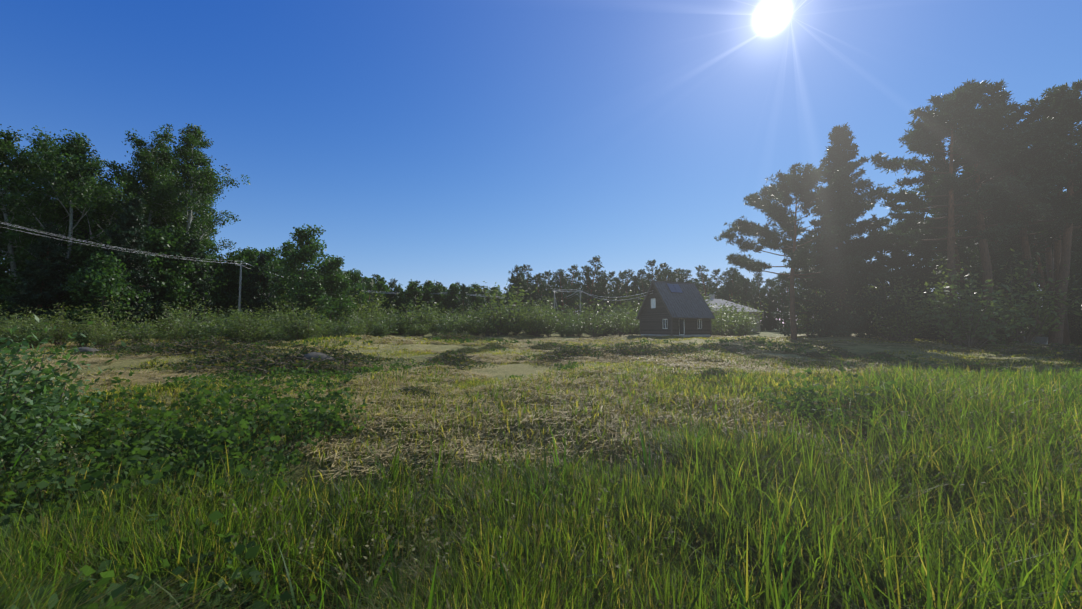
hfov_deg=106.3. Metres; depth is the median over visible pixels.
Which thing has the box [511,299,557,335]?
willow shrub
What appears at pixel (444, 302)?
belt tree
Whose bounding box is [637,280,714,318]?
timber house roof
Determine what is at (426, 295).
belt tree
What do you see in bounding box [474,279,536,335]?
willow shrub
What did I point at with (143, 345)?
cut brush pile
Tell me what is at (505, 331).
willow shrub
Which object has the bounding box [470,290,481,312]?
belt tree
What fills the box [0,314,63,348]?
willow shrub
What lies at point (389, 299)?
belt tree
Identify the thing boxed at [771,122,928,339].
spruce tree
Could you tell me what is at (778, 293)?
pine
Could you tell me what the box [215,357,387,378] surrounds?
grass patch
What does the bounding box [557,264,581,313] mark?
pine
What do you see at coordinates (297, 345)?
cut brush heap
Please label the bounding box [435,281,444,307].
belt tree
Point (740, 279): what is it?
pine
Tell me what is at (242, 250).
alder tree
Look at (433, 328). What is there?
willow shrub
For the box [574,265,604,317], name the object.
pine
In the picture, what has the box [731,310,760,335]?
willow shrub
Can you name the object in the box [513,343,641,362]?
clump
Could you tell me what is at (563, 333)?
willow shrub
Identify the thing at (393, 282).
belt tree
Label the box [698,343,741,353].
cut brush pile
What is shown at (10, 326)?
willow shrub
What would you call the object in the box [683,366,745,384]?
cut brush heap
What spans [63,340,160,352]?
cut brush pile
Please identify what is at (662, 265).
pine
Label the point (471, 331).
willow shrub
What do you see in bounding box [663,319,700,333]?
timber house glass
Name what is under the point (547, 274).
pine
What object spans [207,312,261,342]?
willow shrub
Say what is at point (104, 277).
alder tree
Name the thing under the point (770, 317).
pine
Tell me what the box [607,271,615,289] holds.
pine
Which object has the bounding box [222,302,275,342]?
willow shrub
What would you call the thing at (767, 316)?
pine
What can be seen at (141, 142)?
aspen tree
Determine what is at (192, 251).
spruce tree
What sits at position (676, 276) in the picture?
pine
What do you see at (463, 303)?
belt tree
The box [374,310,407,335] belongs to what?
willow shrub
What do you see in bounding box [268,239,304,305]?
alder tree
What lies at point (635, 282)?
pine
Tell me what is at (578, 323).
willow shrub
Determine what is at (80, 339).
willow shrub
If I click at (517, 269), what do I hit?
pine
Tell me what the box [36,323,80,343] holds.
willow shrub
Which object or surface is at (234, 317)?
willow shrub
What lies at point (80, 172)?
aspen tree
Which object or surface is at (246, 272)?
alder tree
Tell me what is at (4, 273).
alder tree
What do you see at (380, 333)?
willow shrub
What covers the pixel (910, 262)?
pine tree
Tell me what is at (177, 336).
willow shrub
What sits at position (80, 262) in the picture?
alder tree
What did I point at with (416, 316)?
willow shrub
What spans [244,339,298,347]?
cut brush heap
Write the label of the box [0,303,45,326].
willow shrub
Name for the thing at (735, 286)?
pine
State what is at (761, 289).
pine
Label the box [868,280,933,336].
willow shrub
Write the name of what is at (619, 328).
willow shrub
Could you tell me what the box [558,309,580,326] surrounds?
willow shrub
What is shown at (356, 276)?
alder tree
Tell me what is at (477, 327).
willow shrub
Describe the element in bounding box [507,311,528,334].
willow shrub
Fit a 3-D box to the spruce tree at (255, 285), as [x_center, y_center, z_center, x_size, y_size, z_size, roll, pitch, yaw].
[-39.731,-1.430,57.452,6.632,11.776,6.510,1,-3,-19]
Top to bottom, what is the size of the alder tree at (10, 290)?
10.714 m
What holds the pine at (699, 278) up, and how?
on the ground at (504, 371)
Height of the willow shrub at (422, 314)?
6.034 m
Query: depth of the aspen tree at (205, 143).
67.53 m
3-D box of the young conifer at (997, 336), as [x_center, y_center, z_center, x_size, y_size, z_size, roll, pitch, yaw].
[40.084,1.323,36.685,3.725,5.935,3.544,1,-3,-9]
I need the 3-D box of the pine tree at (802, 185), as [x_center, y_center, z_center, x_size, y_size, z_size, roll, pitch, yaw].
[22.901,-4.667,37.110,12.919,16.159,12.503,0,-3,-8]
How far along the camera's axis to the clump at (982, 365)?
18.42 m
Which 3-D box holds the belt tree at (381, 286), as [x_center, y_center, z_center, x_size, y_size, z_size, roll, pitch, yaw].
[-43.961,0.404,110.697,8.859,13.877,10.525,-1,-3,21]
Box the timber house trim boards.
[636,281,714,335]
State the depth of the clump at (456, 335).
32.45 m
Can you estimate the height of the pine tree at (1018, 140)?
22.142 m
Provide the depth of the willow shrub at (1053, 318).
31.00 m
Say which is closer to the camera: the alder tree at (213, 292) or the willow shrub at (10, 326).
the willow shrub at (10, 326)
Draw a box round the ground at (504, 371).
[0,329,1081,608]
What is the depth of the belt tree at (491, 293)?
107.47 m
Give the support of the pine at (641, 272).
on the ground at (504, 371)
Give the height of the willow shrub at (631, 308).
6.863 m
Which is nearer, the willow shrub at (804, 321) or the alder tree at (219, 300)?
the willow shrub at (804, 321)
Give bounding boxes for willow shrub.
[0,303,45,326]
[0,313,33,347]
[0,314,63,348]
[2,305,56,341]
[8,314,67,332]
[13,318,55,345]
[27,302,83,345]
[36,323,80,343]
[61,326,103,346]
[72,295,148,345]
[77,320,122,347]
[79,320,122,347]
[108,316,161,344]
[122,323,152,340]
[141,318,168,339]
[145,300,203,339]
[148,315,197,342]
[152,322,175,341]
[165,297,228,328]
[168,308,240,340]
[172,321,199,339]
[176,315,219,340]
[192,312,227,322]
[198,314,226,338]
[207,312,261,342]
[211,309,261,327]
[216,308,249,335]
[217,312,278,343]
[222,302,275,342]
[227,288,287,314]
[227,316,257,337]
[248,311,272,341]
[249,323,283,341]
[253,321,285,341]
[254,296,291,319]
[256,308,294,339]
[258,309,290,339]
[267,298,322,340]
[276,311,329,340]
[278,330,296,341]
[284,309,306,335]
[293,318,327,337]
[303,312,334,335]
[305,289,387,324]
[312,318,332,338]
[328,313,362,336]
[329,313,366,335]
[337,311,366,333]
[342,306,380,336]
[349,290,398,321]
[362,308,388,325]
[364,313,397,337]
[370,312,399,334]
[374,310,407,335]
[382,308,415,334]
[385,297,441,335]
[396,306,437,329]
[396,325,408,334]
[401,319,428,336]
[406,303,444,333]
[410,324,431,335]
[414,314,448,335]
[429,308,467,333]
[435,307,464,331]
[438,311,474,333]
[448,318,469,334]
[458,300,508,336]
[458,306,484,332]
[462,316,487,334]
[462,320,478,334]
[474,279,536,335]
[493,318,519,335]
[501,303,534,333]
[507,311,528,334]
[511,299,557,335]
[520,302,571,336]
[523,292,580,319]
[526,296,573,326]
[527,309,558,336]
[534,313,562,336]
[553,308,582,335]
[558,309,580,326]
[558,327,567,336]
[563,320,582,335]
[567,315,587,335]
[574,296,615,336]
[594,310,619,335]
[594,322,612,334]
[602,305,639,335]
[604,292,641,315]
[604,306,635,334]
[606,304,638,334]
[611,302,639,334]
[615,290,645,318]
[618,298,643,317]
[634,323,639,334]
[699,290,730,314]
[710,299,754,335]
[712,305,747,335]
[714,294,768,335]
[714,306,743,336]
[716,302,758,335]
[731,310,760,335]
[789,296,842,336]
[828,276,944,341]
[863,282,964,341]
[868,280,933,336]
[893,251,1028,344]
[904,270,1052,347]
[915,293,946,338]
[961,248,1081,343]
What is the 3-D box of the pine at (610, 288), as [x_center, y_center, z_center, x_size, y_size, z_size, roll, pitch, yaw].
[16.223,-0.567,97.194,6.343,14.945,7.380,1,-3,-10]
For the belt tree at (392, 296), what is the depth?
99.49 m
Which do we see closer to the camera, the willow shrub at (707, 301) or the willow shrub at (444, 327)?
the willow shrub at (444, 327)
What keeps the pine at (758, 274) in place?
on the ground at (504, 371)
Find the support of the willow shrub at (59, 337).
on the ground at (504, 371)
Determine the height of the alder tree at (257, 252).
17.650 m
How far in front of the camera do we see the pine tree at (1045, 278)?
54.32 m
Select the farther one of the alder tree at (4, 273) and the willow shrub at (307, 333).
the alder tree at (4, 273)
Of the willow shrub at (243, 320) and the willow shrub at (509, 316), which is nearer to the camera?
the willow shrub at (243, 320)
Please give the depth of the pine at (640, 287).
83.66 m
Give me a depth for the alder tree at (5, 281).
50.63 m
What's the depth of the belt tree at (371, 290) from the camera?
93.33 m
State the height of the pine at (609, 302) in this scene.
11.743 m
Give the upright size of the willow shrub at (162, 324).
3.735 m
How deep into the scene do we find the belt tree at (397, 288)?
102.03 m
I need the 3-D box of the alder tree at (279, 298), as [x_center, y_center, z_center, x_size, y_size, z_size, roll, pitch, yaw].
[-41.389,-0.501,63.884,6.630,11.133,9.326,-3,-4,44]
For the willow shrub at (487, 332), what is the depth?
55.59 m
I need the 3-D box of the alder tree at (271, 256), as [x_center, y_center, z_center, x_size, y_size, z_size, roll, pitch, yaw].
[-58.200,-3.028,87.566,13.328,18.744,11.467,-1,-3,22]
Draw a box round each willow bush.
[0,314,133,478]
[0,317,77,392]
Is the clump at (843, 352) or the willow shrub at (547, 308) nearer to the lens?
the clump at (843, 352)
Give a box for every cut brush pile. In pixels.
[35,338,214,356]
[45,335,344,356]
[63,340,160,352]
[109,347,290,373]
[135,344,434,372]
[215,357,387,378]
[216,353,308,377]
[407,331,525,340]
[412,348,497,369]
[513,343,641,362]
[530,341,572,349]
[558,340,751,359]
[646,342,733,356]
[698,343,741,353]
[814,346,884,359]
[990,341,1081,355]
[1034,349,1081,361]
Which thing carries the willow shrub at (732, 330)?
on the ground at (504, 371)
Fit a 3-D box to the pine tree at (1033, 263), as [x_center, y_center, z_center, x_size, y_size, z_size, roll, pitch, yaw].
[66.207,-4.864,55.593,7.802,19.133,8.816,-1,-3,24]
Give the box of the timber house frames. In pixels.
[651,298,701,334]
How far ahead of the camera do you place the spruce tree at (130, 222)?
45.07 m
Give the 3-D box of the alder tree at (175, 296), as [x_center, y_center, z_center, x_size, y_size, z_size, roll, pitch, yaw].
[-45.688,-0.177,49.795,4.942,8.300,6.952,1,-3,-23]
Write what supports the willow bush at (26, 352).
on the ground at (504, 371)
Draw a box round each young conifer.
[893,264,944,338]
[895,277,940,330]
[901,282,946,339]
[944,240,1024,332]
[960,292,1014,343]
[968,250,1024,342]
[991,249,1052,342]
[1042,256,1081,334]
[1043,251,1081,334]
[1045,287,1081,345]
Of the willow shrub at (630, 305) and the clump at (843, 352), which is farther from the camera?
the willow shrub at (630, 305)
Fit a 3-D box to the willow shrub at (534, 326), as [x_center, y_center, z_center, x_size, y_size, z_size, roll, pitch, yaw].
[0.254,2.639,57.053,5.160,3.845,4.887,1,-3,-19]
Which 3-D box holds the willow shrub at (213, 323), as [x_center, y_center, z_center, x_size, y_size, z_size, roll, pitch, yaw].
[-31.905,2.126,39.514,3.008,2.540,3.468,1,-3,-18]
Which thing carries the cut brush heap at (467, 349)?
on the ground at (504, 371)
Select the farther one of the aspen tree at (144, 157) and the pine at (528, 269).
the pine at (528, 269)
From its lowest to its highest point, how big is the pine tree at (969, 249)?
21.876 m
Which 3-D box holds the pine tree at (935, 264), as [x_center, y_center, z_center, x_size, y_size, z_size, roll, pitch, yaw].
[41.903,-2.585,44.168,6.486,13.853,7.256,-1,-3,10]
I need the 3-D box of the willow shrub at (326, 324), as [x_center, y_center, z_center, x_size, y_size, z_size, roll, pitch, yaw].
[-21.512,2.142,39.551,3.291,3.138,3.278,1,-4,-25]
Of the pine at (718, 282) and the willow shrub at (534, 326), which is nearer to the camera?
the willow shrub at (534, 326)
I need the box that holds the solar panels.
[667,284,682,292]
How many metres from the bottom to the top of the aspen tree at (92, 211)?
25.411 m
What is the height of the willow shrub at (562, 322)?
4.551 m
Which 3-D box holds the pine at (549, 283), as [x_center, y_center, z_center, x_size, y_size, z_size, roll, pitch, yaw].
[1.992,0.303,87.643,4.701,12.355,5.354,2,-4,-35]
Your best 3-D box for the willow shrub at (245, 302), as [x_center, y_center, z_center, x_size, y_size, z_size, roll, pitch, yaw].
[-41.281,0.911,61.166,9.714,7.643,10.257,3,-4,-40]
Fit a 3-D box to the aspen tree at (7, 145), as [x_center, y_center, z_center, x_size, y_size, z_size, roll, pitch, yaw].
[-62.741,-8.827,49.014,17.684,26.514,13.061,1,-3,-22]
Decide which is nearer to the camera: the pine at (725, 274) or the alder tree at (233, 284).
the alder tree at (233, 284)
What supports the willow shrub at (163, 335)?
on the ground at (504, 371)
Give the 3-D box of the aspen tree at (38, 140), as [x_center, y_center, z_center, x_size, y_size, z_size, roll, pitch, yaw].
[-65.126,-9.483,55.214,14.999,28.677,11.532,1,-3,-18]
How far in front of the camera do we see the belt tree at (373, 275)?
138.04 m
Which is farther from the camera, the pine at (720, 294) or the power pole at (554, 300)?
the pine at (720, 294)
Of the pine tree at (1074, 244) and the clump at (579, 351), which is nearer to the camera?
the clump at (579, 351)
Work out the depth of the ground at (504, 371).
13.61 m
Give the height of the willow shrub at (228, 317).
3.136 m
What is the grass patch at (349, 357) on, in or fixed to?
on the ground at (504, 371)
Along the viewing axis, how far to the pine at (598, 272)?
96.90 m
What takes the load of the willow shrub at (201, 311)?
on the ground at (504, 371)
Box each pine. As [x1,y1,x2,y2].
[503,275,526,301]
[504,265,532,305]
[508,277,531,310]
[516,280,531,330]
[520,264,537,306]
[528,274,549,300]
[528,284,539,309]
[536,273,553,304]
[539,293,549,314]
[540,278,560,308]
[541,270,556,290]
[546,268,575,314]
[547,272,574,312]
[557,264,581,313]
[559,283,578,314]
[568,283,583,314]
[569,270,581,302]
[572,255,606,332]
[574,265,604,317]
[575,280,599,313]
[581,270,602,310]
[592,282,613,311]
[594,281,609,317]
[597,273,616,310]
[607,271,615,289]
[609,278,631,309]
[612,271,630,289]
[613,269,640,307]
[628,269,651,301]
[628,275,639,304]
[634,279,649,304]
[641,259,661,296]
[654,262,677,279]
[657,270,675,281]
[667,272,681,281]
[677,269,699,289]
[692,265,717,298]
[695,274,714,292]
[700,283,716,297]
[708,268,724,297]
[713,271,731,297]
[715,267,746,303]
[715,292,724,298]
[720,272,743,300]
[720,282,740,302]
[733,277,742,302]
[738,279,753,307]
[741,277,760,305]
[747,282,760,303]
[750,272,762,288]
[750,290,766,329]
[753,276,769,329]
[760,279,775,307]
[760,295,768,329]
[761,278,778,329]
[763,290,779,330]
[763,291,778,329]
[766,279,788,329]
[769,272,798,328]
[773,281,800,309]
[777,278,799,305]
[778,289,789,329]
[924,206,976,296]
[990,205,1073,304]
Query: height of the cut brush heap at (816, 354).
0.406 m
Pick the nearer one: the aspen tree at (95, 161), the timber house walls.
the timber house walls
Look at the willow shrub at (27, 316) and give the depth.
34.06 m
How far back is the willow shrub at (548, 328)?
56.35 m
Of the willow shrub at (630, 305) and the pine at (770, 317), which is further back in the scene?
the pine at (770, 317)
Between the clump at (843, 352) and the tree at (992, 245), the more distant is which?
the tree at (992, 245)
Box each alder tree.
[0,196,101,328]
[0,258,78,319]
[0,270,11,318]
[55,247,95,312]
[56,251,153,327]
[62,251,144,318]
[63,224,154,317]
[65,239,153,315]
[91,225,200,331]
[95,226,208,319]
[137,238,211,335]
[143,269,201,328]
[199,261,237,316]
[204,265,224,315]
[206,250,245,313]
[206,254,242,315]
[214,254,252,309]
[219,256,256,315]
[224,248,261,293]
[234,260,294,308]
[237,246,255,253]
[241,267,297,315]
[244,247,267,255]
[253,224,352,320]
[261,247,282,264]
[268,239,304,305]
[284,269,338,320]
[296,255,358,323]
[307,255,362,324]
[326,290,357,320]
[345,268,372,316]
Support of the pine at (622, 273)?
on the ground at (504, 371)
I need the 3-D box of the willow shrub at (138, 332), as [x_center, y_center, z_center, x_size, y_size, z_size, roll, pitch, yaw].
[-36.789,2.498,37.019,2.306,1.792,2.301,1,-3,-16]
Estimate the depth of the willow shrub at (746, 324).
58.09 m
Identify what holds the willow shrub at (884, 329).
on the ground at (504, 371)
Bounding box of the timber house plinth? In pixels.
[640,334,710,336]
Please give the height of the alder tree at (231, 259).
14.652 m
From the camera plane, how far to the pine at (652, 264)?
92.75 m
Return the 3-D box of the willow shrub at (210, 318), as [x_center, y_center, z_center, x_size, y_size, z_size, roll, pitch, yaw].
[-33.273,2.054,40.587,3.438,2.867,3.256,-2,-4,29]
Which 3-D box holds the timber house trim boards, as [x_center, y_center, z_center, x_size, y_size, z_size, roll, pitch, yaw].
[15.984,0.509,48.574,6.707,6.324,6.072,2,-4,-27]
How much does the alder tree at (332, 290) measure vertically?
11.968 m
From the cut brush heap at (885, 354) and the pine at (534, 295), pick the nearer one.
the cut brush heap at (885, 354)
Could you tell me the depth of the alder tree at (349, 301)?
65.58 m
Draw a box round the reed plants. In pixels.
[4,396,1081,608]
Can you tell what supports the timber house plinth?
on the ground at (504, 371)
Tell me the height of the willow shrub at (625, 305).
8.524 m
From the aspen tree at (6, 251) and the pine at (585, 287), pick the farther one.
the pine at (585, 287)
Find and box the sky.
[0,0,1081,322]
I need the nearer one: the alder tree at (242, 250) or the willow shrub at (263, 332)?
the willow shrub at (263, 332)
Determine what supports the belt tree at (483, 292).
on the ground at (504, 371)
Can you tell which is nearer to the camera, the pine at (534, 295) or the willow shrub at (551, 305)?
the willow shrub at (551, 305)
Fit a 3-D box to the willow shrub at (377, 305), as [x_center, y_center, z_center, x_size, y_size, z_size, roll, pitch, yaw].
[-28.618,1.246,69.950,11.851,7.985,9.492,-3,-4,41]
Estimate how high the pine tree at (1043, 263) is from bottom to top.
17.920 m
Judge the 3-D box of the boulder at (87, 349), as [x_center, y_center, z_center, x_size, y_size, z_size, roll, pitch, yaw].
[-22.641,2.417,20.194,0.936,0.599,0.896,4,-12,-13]
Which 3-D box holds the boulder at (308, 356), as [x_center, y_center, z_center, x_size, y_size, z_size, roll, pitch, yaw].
[-7.795,2.104,14.270,1.254,0.868,1.038,10,-13,-24]
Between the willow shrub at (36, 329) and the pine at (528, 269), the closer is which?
the willow shrub at (36, 329)
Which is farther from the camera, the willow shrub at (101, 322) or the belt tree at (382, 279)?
the belt tree at (382, 279)
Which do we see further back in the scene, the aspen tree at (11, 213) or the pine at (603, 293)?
the pine at (603, 293)
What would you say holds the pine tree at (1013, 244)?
on the ground at (504, 371)
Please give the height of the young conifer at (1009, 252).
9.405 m
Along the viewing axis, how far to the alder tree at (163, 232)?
50.66 m
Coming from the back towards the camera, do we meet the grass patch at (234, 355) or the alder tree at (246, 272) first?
the alder tree at (246, 272)
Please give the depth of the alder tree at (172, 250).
50.86 m
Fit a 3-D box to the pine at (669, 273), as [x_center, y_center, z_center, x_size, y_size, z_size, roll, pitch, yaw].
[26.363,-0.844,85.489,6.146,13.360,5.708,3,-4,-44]
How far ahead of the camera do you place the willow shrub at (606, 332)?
61.80 m
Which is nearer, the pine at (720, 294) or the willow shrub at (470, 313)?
the willow shrub at (470, 313)
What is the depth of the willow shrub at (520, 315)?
59.36 m
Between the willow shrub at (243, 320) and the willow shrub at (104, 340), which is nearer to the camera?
the willow shrub at (104, 340)
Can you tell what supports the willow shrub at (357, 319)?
on the ground at (504, 371)
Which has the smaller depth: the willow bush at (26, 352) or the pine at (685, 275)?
the willow bush at (26, 352)
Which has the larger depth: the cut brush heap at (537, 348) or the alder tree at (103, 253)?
the alder tree at (103, 253)
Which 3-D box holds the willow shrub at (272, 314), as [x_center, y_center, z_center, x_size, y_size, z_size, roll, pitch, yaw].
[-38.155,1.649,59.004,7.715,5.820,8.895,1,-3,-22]
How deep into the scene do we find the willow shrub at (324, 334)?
34.79 m
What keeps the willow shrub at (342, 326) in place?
on the ground at (504, 371)
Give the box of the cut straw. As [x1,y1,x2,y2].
[0,334,1081,492]
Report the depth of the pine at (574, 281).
120.94 m
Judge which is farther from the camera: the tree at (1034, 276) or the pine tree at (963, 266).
the pine tree at (963, 266)
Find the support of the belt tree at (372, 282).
on the ground at (504, 371)
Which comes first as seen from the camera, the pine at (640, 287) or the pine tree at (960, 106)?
the pine tree at (960, 106)
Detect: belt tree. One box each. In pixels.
[364,277,385,312]
[364,287,378,312]
[371,274,386,287]
[371,281,389,311]
[375,276,388,287]
[380,290,398,319]
[382,283,405,312]
[387,278,397,289]
[390,289,400,311]
[392,293,412,315]
[395,279,424,316]
[412,284,440,312]
[419,280,441,313]
[421,293,441,312]
[423,285,451,329]
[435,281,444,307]
[439,283,468,317]
[441,284,448,317]
[454,283,472,320]
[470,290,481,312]
[471,294,490,312]
[480,288,486,311]
[485,289,501,308]
[497,292,503,304]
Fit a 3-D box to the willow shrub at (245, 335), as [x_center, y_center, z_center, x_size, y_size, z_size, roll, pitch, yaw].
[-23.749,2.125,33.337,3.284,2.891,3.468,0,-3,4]
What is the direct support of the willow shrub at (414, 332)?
on the ground at (504, 371)
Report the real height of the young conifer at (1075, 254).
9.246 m
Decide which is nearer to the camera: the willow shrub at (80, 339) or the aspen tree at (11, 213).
the willow shrub at (80, 339)
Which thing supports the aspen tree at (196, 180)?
on the ground at (504, 371)
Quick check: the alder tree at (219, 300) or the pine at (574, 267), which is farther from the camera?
the pine at (574, 267)
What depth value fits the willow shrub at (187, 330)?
33.77 m
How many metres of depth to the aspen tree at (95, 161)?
69.02 m
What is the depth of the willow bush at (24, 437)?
4.91 m
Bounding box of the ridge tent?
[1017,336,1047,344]
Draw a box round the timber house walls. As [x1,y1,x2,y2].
[640,285,709,334]
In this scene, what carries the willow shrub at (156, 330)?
on the ground at (504, 371)
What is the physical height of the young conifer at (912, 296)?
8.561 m
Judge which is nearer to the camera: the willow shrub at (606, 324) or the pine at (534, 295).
the willow shrub at (606, 324)
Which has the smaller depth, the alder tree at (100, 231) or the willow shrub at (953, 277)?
the willow shrub at (953, 277)
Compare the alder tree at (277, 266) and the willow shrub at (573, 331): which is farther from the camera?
the alder tree at (277, 266)
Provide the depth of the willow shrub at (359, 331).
37.04 m
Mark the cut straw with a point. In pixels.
(396, 397)
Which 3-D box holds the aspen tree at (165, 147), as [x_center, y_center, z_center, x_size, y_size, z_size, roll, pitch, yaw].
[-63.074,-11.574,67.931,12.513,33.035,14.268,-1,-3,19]
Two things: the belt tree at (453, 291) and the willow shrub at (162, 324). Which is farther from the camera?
the belt tree at (453, 291)
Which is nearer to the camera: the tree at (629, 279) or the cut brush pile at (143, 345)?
the cut brush pile at (143, 345)
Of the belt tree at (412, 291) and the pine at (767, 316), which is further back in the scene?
the pine at (767, 316)
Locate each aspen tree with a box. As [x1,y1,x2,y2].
[0,124,127,283]
[0,125,123,265]
[0,129,138,321]
[0,162,16,239]
[0,165,26,231]
[0,203,20,270]
[24,181,146,251]
[78,147,205,332]
[87,123,207,244]
[87,156,114,233]
[115,132,225,233]
[140,123,250,267]
[146,137,233,255]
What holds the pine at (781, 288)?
on the ground at (504, 371)
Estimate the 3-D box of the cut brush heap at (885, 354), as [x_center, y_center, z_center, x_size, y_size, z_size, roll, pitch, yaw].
[20.724,3.218,24.598,2.545,0.757,6.578,0,-3,6]
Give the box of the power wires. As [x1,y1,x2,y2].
[1,222,651,300]
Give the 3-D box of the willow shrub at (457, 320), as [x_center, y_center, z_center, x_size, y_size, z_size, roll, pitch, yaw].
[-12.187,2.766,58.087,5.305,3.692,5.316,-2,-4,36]
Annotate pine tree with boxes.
[714,163,882,339]
[857,228,932,327]
[863,82,1063,343]
[872,218,946,297]
[891,127,1025,340]
[892,78,1077,343]
[903,215,969,298]
[935,146,1063,260]
[938,98,1081,336]
[944,244,981,289]
[960,194,1042,254]
[961,242,1052,276]
[961,244,1042,283]
[984,79,1081,343]
[984,108,1081,344]
[984,168,1081,299]
[993,226,1052,274]
[1017,239,1052,282]
[1019,239,1071,274]
[1046,240,1081,294]
[1053,186,1081,258]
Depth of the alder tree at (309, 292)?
49.80 m
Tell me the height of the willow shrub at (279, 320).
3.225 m
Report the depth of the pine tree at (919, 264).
40.10 m
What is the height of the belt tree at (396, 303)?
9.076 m
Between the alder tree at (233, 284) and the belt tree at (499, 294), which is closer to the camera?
the alder tree at (233, 284)
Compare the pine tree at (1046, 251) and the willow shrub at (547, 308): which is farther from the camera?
the willow shrub at (547, 308)
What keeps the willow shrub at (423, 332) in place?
on the ground at (504, 371)
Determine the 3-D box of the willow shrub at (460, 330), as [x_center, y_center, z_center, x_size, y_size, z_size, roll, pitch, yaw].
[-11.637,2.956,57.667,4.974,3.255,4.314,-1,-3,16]
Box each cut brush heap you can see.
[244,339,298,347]
[288,344,307,348]
[379,385,449,400]
[441,346,488,353]
[474,342,507,350]
[525,346,554,349]
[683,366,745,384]
[796,351,838,359]
[814,343,847,348]
[862,352,906,360]
[927,364,986,373]
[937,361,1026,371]
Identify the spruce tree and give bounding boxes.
[0,220,75,334]
[60,210,90,335]
[63,196,161,338]
[155,236,216,330]
[237,253,283,321]
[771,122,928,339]
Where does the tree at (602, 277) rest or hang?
on the ground at (504, 371)
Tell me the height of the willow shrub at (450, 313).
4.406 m
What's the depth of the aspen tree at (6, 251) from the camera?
65.85 m
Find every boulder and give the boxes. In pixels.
[75,347,99,353]
[301,352,334,362]
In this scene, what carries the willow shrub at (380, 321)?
on the ground at (504, 371)
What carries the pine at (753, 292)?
on the ground at (504, 371)
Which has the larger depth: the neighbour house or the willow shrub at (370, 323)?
the neighbour house
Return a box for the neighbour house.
[705,294,760,331]
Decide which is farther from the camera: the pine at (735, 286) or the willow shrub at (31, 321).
the pine at (735, 286)
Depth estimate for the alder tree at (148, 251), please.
51.20 m
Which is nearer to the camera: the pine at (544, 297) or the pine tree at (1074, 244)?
the pine tree at (1074, 244)
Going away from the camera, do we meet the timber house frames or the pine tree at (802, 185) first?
the pine tree at (802, 185)
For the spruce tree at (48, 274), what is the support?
on the ground at (504, 371)
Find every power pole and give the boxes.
[235,261,246,310]
[553,289,557,316]
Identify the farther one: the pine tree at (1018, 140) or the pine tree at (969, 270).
the pine tree at (969, 270)
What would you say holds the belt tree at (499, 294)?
on the ground at (504, 371)
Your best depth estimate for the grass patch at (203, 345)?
16.56 m
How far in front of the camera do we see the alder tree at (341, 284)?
54.12 m
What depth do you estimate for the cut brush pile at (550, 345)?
28.67 m
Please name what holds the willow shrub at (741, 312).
on the ground at (504, 371)
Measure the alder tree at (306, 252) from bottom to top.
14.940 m
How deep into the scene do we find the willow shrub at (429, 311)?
77.05 m
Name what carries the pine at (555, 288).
on the ground at (504, 371)
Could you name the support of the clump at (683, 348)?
on the ground at (504, 371)
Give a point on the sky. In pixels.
(447, 142)
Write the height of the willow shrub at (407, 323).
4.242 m
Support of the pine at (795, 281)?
on the ground at (504, 371)
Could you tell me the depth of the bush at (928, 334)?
41.43 m
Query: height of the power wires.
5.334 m
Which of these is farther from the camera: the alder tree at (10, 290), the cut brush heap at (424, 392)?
the alder tree at (10, 290)
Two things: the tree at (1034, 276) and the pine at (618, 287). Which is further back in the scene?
the pine at (618, 287)
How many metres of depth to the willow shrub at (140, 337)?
30.59 m
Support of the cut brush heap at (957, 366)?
on the ground at (504, 371)
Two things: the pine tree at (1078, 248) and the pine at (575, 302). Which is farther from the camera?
the pine at (575, 302)
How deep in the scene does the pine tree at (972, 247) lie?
64.14 m
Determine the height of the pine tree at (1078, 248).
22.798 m
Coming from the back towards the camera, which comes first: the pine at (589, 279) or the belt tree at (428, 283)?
the belt tree at (428, 283)
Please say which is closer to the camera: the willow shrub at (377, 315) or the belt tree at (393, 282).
the willow shrub at (377, 315)
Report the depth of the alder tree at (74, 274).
44.84 m
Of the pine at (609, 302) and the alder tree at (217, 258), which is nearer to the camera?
the alder tree at (217, 258)
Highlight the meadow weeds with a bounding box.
[0,335,1081,608]
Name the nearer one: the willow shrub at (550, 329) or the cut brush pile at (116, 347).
the cut brush pile at (116, 347)
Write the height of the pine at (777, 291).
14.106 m
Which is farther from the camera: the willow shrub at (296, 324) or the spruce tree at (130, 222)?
the spruce tree at (130, 222)
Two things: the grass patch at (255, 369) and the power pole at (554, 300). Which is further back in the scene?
the power pole at (554, 300)
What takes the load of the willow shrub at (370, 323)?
on the ground at (504, 371)

